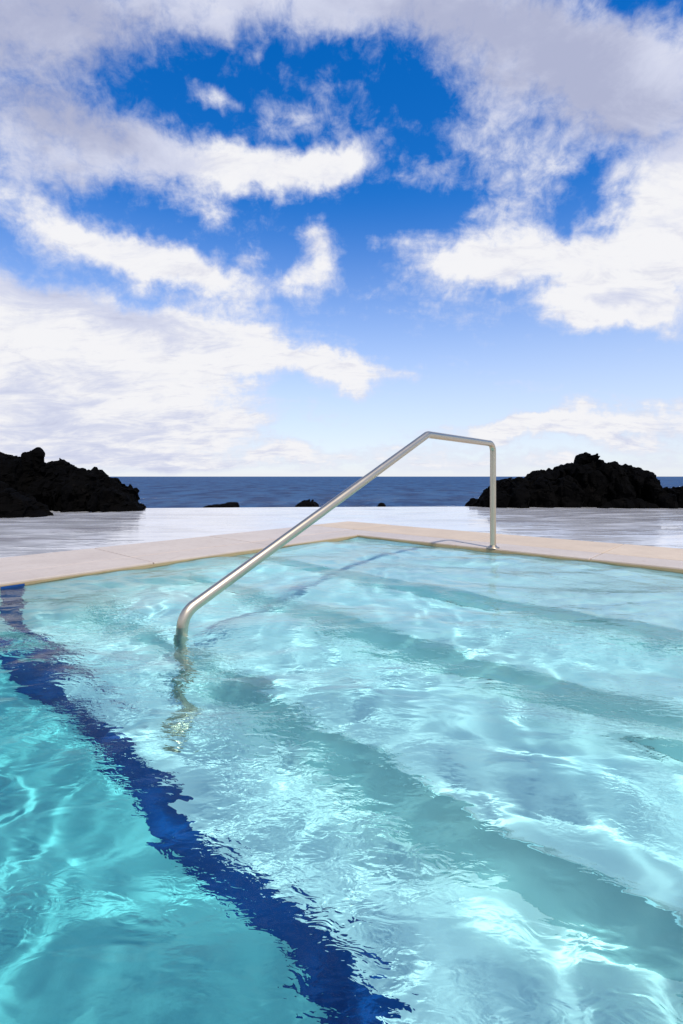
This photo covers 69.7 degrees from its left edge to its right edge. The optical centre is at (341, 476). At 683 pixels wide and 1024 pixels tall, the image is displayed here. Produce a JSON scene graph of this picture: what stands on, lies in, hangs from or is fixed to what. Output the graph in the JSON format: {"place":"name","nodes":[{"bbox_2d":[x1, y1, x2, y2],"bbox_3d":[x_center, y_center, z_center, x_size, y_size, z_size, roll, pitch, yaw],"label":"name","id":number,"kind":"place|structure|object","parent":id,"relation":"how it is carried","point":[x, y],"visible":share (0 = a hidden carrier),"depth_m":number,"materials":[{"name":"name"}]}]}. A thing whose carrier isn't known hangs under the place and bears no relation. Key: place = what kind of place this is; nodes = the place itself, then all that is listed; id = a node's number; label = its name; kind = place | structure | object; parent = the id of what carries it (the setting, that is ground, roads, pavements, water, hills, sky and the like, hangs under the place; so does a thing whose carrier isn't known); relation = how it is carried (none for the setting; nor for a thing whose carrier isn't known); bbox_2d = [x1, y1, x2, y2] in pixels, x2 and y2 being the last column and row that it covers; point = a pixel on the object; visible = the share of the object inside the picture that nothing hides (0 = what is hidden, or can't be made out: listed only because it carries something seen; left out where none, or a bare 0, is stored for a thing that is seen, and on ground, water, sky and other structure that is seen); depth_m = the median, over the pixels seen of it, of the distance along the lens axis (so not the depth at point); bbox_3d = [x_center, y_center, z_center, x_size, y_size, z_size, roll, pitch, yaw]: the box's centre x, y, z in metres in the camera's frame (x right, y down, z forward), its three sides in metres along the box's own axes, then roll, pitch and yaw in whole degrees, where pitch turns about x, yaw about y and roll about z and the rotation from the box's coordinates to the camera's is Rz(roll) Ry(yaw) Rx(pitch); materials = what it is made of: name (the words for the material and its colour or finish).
{"place":"outdoors","nodes":[
{"label":"outdoors","id":0,"kind":"place"},
{"bbox_2d":[0,583,24,588],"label":"pool basin","id":1,"kind":"object","parent":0,"point":[10,586],"visible":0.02,"depth_m":2.89,"materials":[{"name":"tile"}]},
{"bbox_2d":[0,536,682,1023],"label":"pool water","id":2,"kind":"structure","parent":1,"relation":"in","point":[362,780],"depth_m":1.00,"materials":[{"name":"teal liquid"}]},
{"bbox_2d":[0,521,682,586],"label":"pool coping","id":3,"kind":"object","parent":1,"relation":"on","point":[32,568],"visible":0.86,"depth_m":4.18,"materials":[{"name":"stone"}]},
{"bbox_2d":[176,431,499,627],"bbox_3d":[0.318,0.641,3.205,0.112,1.937,3.066,0,0,43],"label":"handrail","id":4,"kind":"object","parent":3,"relation":"attached to","point":[191,607],"visible":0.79,"depth_m":2.77,"materials":[{"name":"silver metal"}]},
{"bbox_2d":[0,506,682,557],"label":"wet deck","id":5,"kind":"structure","parent":0,"point":[58,531],"depth_m":6.62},
{"bbox_2d":[0,481,53,517],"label":"boulder","id":6,"kind":"object","parent":5,"relation":"on","point":[14,503],"visible":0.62,"depth_m":7.67,"materials":[{"name":"black stone"}]},
{"bbox_2d":[0,450,145,511],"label":"rock outcrop","id":7,"kind":"object","parent":5,"relation":"on","point":[61,485],"visible":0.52,"depth_m":9.10,"materials":[{"name":"black stone"}]},
{"bbox_2d":[31,447,44,467],"bbox_3d":[-6.044,-0.354,9.706,0.305,0.462,0.360,0,0,-28],"label":"boulder","id":8,"kind":"object","parent":7,"relation":"on","point":[38,453],"visible":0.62,"depth_m":9.61,"materials":[{"name":"black stone"}]},
{"bbox_2d":[465,452,663,507],"bbox_3d":[4.971,0.529,11.003,4.515,2.157,2.429,0,0,0],"label":"rock outcrop","id":9,"kind":"object","parent":5,"relation":"on","point":[585,479],"visible":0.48,"depth_m":10.11,"materials":[{"name":"black stone"}]},
{"bbox_2d":[597,498,658,508],"bbox_3d":[5.766,0.711,9.968,1.263,0.562,0.610,0,0,0],"label":"boulder","id":10,"kind":"object","parent":5,"relation":"on","point":[625,503],"visible":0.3,"depth_m":9.77,"materials":[{"name":"black stone"}]},
{"bbox_2d":[653,486,682,508],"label":"boulder","id":11,"kind":"object","parent":5,"relation":"on","point":[670,498],"visible":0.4,"depth_m":9.86,"materials":[{"name":"black stone"}]},
{"bbox_2d":[0,0,682,476],"label":"sky","id":12,"kind":"structure","parent":0,"point":[239,238],"materials":[{"name":"blue"}]},
{"bbox_2d":[111,477,682,507],"bbox_3d":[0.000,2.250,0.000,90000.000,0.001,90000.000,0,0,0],"label":"sea","id":13,"kind":"structure","parent":0,"point":[178,492],"depth_m":78.75,"materials":[{"name":"blue liquid"}]},
{"bbox_2d":[203,502,239,507],"bbox_3d":[-3.334,1.745,13.494,1.033,2.079,1.036,0,0,0],"label":"sea rock","id":14,"kind":"object","parent":13,"relation":"in","point":[231,505],"visible":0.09,"depth_m":13.18,"materials":[{"name":"black stone"}]},
{"bbox_2d":[295,499,318,506],"bbox_3d":[-0.931,1.700,13.208,0.668,2.191,0.994,0,0,0],"label":"sea rock","id":15,"kind":"object","parent":13,"relation":"in","point":[308,503],"visible":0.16,"depth_m":12.95,"materials":[{"name":"black stone"}]}
]}

